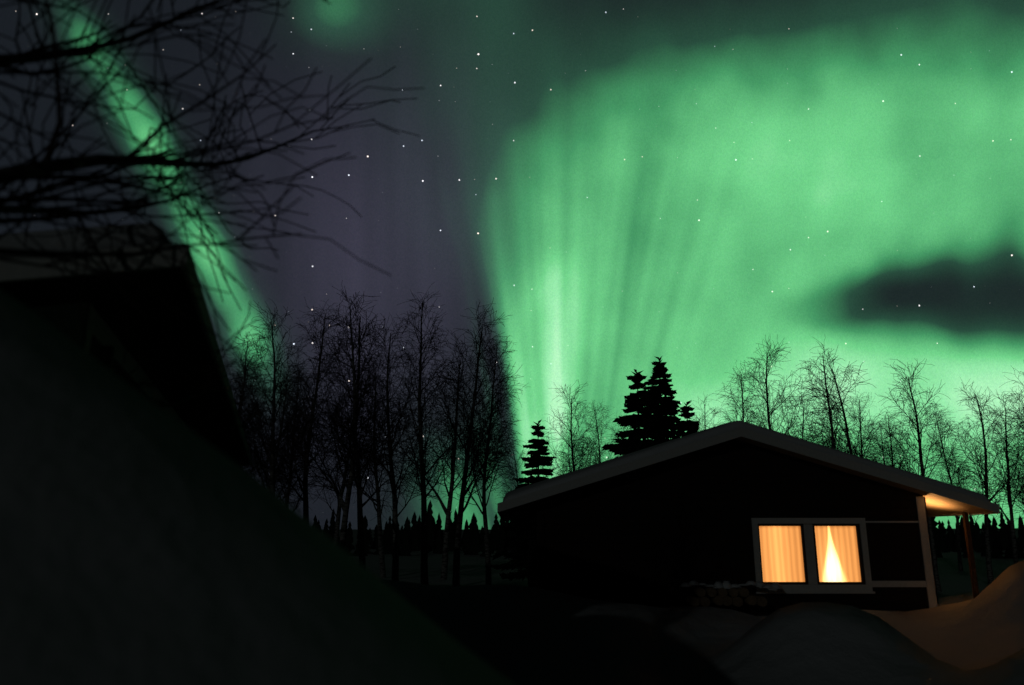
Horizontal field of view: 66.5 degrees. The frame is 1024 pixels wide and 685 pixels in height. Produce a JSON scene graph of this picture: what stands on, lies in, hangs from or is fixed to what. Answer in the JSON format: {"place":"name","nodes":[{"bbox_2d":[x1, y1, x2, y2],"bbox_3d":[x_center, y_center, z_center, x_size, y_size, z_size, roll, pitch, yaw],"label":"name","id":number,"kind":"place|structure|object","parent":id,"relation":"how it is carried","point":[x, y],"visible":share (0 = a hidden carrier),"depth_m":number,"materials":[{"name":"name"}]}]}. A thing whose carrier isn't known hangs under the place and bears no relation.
{"place":"outdoors","nodes":[
{"label":"outdoors","id":0,"kind":"place"},
{"bbox_2d":[0,290,1023,684],"bbox_3d":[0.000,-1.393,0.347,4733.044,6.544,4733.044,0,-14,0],"label":"snow ground","id":1,"kind":"structure","parent":0,"point":[144,540],"depth_m":1.70,"materials":[{"name":"snow"}]},
{"bbox_2d":[0,243,251,466],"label":"house","id":2,"kind":"structure","parent":1,"relation":"on","point":[45,294],"depth_m":4.79,"materials":[{"name":"grey"}]},
{"bbox_2d":[0,223,169,255],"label":"roof","id":3,"kind":"structure","parent":2,"relation":"on","point":[48,240],"depth_m":4.06,"materials":[{"name":"white"}]},
{"bbox_2d":[0,0,423,511],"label":"branches","id":4,"kind":"object","parent":1,"relation":"on","point":[46,167],"visible":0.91,"depth_m":3.59,"materials":[{"name":"black plant"}]},
{"bbox_2d":[226,353,268,479],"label":"birch stand","id":5,"kind":"object","parent":1,"relation":"on","point":[234,376],"visible":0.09,"depth_m":22.91,"materials":[{"name":"black plant"}]},
{"bbox_2d":[226,329,282,485],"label":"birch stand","id":6,"kind":"object","parent":1,"relation":"on","point":[243,393],"visible":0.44,"depth_m":16.26,"materials":[{"name":"black plant"}]},
{"bbox_2d":[229,299,330,492],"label":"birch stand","id":7,"kind":"object","parent":1,"relation":"on","point":[276,363],"visible":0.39,"depth_m":18.59,"materials":[{"name":"black plant"}]},
{"bbox_2d":[250,361,322,508],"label":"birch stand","id":8,"kind":"object","parent":1,"relation":"on","point":[285,484],"visible":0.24,"depth_m":27.00,"materials":[{"name":"black plant"}]},
{"bbox_2d":[253,363,322,509],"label":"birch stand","id":9,"kind":"object","parent":1,"relation":"on","point":[288,497],"visible":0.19,"depth_m":28.50,"materials":[{"name":"black plant"}]},
{"bbox_2d":[248,297,352,519],"bbox_3d":[-4.145,1.832,15.452,2.059,5.730,2.192,-12,-18,39],"label":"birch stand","id":10,"kind":"object","parent":1,"relation":"on","point":[299,439],"visible":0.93,"depth_m":15.45,"materials":[{"name":"black plant"}]},
{"bbox_2d":[276,286,417,549],"bbox_3d":[-4.529,2.510,20.498,3.747,8.355,2.892,-6,-15,23],"label":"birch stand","id":11,"kind":"object","parent":1,"relation":"on","point":[345,505],"visible":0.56,"depth_m":20.32,"materials":[{"name":"black plant"}]},
{"bbox_2d":[310,358,391,543],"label":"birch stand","id":12,"kind":"object","parent":1,"relation":"on","point":[337,523],"visible":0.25,"depth_m":32.50,"materials":[{"name":"black plant"}]},
{"bbox_2d":[309,280,417,566],"bbox_3d":[-3.277,1.990,17.122,2.594,6.982,2.365,4,-15,-17],"label":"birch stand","id":13,"kind":"object","parent":1,"relation":"on","point":[358,459],"visible":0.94,"depth_m":17.30,"materials":[{"name":"black plant"}]},
{"bbox_2d":[331,355,398,577],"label":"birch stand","id":14,"kind":"object","parent":1,"relation":"on","point":[380,540],"visible":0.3,"depth_m":31.01,"materials":[{"name":"black plant"}]},
{"bbox_2d":[345,313,446,580],"bbox_3d":[-3.501,3.124,22.872,2.810,8.360,3.304,10,-17,-36],"label":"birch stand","id":15,"kind":"object","parent":1,"relation":"on","point":[395,556],"visible":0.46,"depth_m":22.74,"materials":[{"name":"black plant"}]},
{"bbox_2d":[369,284,473,584],"bbox_3d":[-2.337,2.330,19.915,2.590,8.175,2.566,5,-15,-21],"label":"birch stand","id":16,"kind":"object","parent":1,"relation":"on","point":[422,468],"visible":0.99,"depth_m":20.08,"materials":[{"name":"black plant"}]},
{"bbox_2d":[385,335,492,579],"bbox_3d":[-2.666,4.347,29.613,4.317,9.626,3.331,-1,-14,4],"label":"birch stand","id":17,"kind":"object","parent":1,"relation":"on","point":[444,565],"visible":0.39,"depth_m":29.35,"materials":[{"name":"black plant"}]},
{"bbox_2d":[421,297,522,586],"bbox_3d":[-0.871,2.907,22.194,2.986,8.381,3.747,-4,-15,15],"label":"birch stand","id":18,"kind":"object","parent":1,"relation":"on","point":[469,437],"visible":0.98,"depth_m":22.14,"materials":[{"name":"black plant"}]},
{"bbox_2d":[435,329,527,584],"bbox_3d":[-0.955,3.559,24.704,2.999,8.346,3.193,-6,-15,24],"label":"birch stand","id":19,"kind":"object","parent":1,"relation":"on","point":[487,545],"visible":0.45,"depth_m":24.56,"materials":[{"name":"black plant"}]},
{"bbox_2d":[495,441,528,569],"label":"birch","id":20,"kind":"object","parent":1,"relation":"on","point":[516,471],"visible":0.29,"depth_m":29.52,"materials":[{"name":"black plant"}]},
{"bbox_2d":[489,419,555,581],"bbox_3d":[0.895,4.691,22.591,2.841,4.935,2.788,-12,-18,39],"label":"spruce","id":21,"kind":"object","parent":1,"relation":"on","point":[536,460],"visible":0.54,"depth_m":22.34,"materials":[{"name":"black plant"}]},
{"bbox_2d":[554,430,581,474],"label":"birch","id":22,"kind":"object","parent":1,"relation":"on","point":[568,447],"visible":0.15,"depth_m":39.82,"materials":[{"name":"black plant"}]},
{"bbox_2d":[540,380,609,477],"bbox_3d":[2.122,4.637,25.988,2.452,6.882,3.077,11,-18,-38],"label":"birch","id":23,"kind":"object","parent":1,"relation":"on","point":[572,445],"visible":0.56,"depth_m":26.49,"materials":[{"name":"black plant"}]},
{"bbox_2d":[577,401,619,466],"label":"birch","id":24,"kind":"object","parent":1,"relation":"on","point":[599,433],"visible":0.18,"depth_m":28.82,"materials":[{"name":"black plant"}]},
{"bbox_2d":[603,414,630,456],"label":"birch","id":25,"kind":"object","parent":1,"relation":"on","point":[615,433],"visible":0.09,"depth_m":35.27,"materials":[{"name":"black plant"}]},
{"bbox_2d":[602,369,663,457],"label":"spruce","id":26,"kind":"object","parent":1,"relation":"on","point":[631,404],"visible":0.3,"depth_m":24.62,"materials":[{"name":"black plant"}]},
{"bbox_2d":[618,356,695,452],"bbox_3d":[4.598,3.781,23.256,4.226,7.014,4.194,7,-16,-27],"label":"spruce","id":27,"kind":"object","parent":1,"relation":"on","point":[660,426],"visible":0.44,"depth_m":23.55,"materials":[{"name":"black plant"}]},
{"bbox_2d":[313,500,1023,558],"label":"distant forest","id":28,"kind":"object","parent":1,"relation":"on","point":[472,540],"visible":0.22,"depth_m":82.63,"materials":[{"name":"grey plant"}]},
{"bbox_2d":[676,400,699,436],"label":"spruce","id":29,"kind":"object","parent":1,"relation":"on","point":[686,413],"visible":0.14,"depth_m":29.30,"materials":[{"name":"black plant"}]},
{"bbox_2d":[691,393,725,430],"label":"birch","id":30,"kind":"object","parent":1,"relation":"on","point":[705,422],"visible":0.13,"depth_m":32.94,"materials":[{"name":"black plant"}]},
{"bbox_2d":[684,587,766,606],"bbox_3d":[3.370,4.024,12.370,1.205,0.281,0.462,0,-14,0],"label":"firewood stack","id":31,"kind":"object","parent":1,"relation":"on","point":[721,597],"visible":0.98,"depth_m":12.19,"materials":[{"name":"brown wood"}]},
{"bbox_2d":[679,580,782,588],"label":"snow","id":32,"kind":"structure","parent":31,"relation":"on","point":[725,584],"depth_m":12.35,"materials":[{"name":"white snow"}]},
{"bbox_2d":[528,439,938,615],"bbox_3d":[3.695,4.104,16.774,6.620,3.152,7.663,0,-14,0],"label":"cabin","id":33,"kind":"object","parent":1,"relation":"on","point":[658,534],"visible":0.86,"depth_m":13.13,"materials":[{"name":"grey wood"}]},
{"bbox_2d":[497,428,999,598],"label":"cabin roof","id":34,"kind":"structure","parent":33,"relation":"on","point":[940,501],"depth_m":12.97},
{"bbox_2d":[759,526,804,581],"bbox_3d":[4.522,3.561,13.165,0.769,0.980,0.024,0,-14,0],"label":"window curtain","id":35,"kind":"object","parent":33,"relation":"attached to","point":[781,554],"visible":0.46,"depth_m":13.16,"materials":[{"name":"orange fabric"}]},
{"bbox_2d":[815,526,860,581],"bbox_3d":[5.457,3.561,13.165,0.769,0.980,0.024,0,-14,0],"label":"window curtain","id":36,"kind":"object","parent":33,"relation":"attached to","point":[837,553],"visible":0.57,"depth_m":13.16,"materials":[{"name":"orange fabric"}]},
{"bbox_2d":[715,360,766,425],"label":"birch","id":37,"kind":"object","parent":1,"relation":"on","point":[734,396],"visible":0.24,"depth_m":28.90,"materials":[{"name":"black plant"}]},
{"bbox_2d":[721,334,821,441],"bbox_3d":[8.875,3.877,26.320,3.417,8.645,2.906,-5,-15,20],"label":"birch","id":38,"kind":"object","parent":1,"relation":"on","point":[772,409],"visible":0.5,"depth_m":26.49,"materials":[{"name":"black plant"}]},
{"bbox_2d":[778,393,826,445],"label":"birch","id":39,"kind":"object","parent":1,"relation":"on","point":[803,410],"visible":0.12,"depth_m":40.81,"materials":[{"name":"black plant"}]},
{"bbox_2d":[805,421,841,444],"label":"birch","id":40,"kind":"object","parent":1,"relation":"on","point":[820,435],"visible":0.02,"depth_m":54.43,"materials":[{"name":"black plant"}]},
{"bbox_2d":[792,339,892,465],"bbox_3d":[10.379,3.737,24.342,2.708,7.994,2.970,-10,-17,35],"label":"birch","id":41,"kind":"object","parent":1,"relation":"on","point":[831,424],"visible":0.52,"depth_m":24.71,"materials":[{"name":"black plant"}]},
{"bbox_2d":[796,347,894,464],"bbox_3d":[11.988,4.302,27.453,3.032,8.761,3.929,-12,-19,40],"label":"birch","id":42,"kind":"object","parent":1,"relation":"on","point":[847,429],"visible":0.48,"depth_m":27.55,"materials":[{"name":"black plant"}]},
{"bbox_2d":[836,389,888,462],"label":"birch","id":43,"kind":"object","parent":1,"relation":"on","point":[859,412],"visible":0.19,"depth_m":31.90,"materials":[{"name":"black plant"}]},
{"bbox_2d":[868,418,897,464],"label":"birch","id":44,"kind":"object","parent":1,"relation":"on","point":[881,443],"visible":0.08,"depth_m":49.54,"materials":[{"name":"black plant"}]},
{"bbox_2d":[872,408,913,469],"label":"birch","id":45,"kind":"object","parent":1,"relation":"on","point":[892,444],"visible":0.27,"depth_m":33.18,"materials":[{"name":"black plant"}]},
{"bbox_2d":[855,358,982,591],"bbox_3d":[12.570,4.091,24.290,2.628,7.375,3.297,12,-18,-40],"label":"birch","id":46,"kind":"object","parent":1,"relation":"on","point":[915,424],"visible":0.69,"depth_m":24.27,"materials":[{"name":"black plant"}]},
{"bbox_2d":[917,404,983,570],"bbox_3d":[21.069,6.800,37.066,3.089,8.076,2.902,6,-15,-24],"label":"birch","id":47,"kind":"object","parent":1,"relation":"on","point":[960,565],"visible":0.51,"depth_m":37.16,"materials":[{"name":"black plant"}]},
{"bbox_2d":[935,379,1023,585],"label":"birch","id":48,"kind":"object","parent":1,"relation":"on","point":[985,485],"visible":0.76,"depth_m":25.46,"materials":[{"name":"black plant"}]},
{"bbox_2d":[958,386,1023,563],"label":"birch","id":49,"kind":"object","parent":1,"relation":"on","point":[1014,545],"visible":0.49,"depth_m":34.18,"materials":[{"name":"black plant"}]},
{"bbox_2d":[978,359,1023,533],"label":"birch","id":50,"kind":"object","parent":1,"relation":"on","point":[1018,416],"visible":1,"depth_m":23.84,"materials":[{"name":"black plant"}]},
{"bbox_2d":[1004,410,1023,514],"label":"birch","id":51,"kind":"object","parent":1,"relation":"on","point":[1020,471],"visible":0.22,"depth_m":41.61,"materials":[{"name":"black plant"}]},
{"bbox_2d":[0,0,1023,529],"label":"sky","id":52,"kind":"structure","parent":0,"point":[687,183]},
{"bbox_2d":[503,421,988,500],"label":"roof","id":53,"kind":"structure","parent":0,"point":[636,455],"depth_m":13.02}
]}

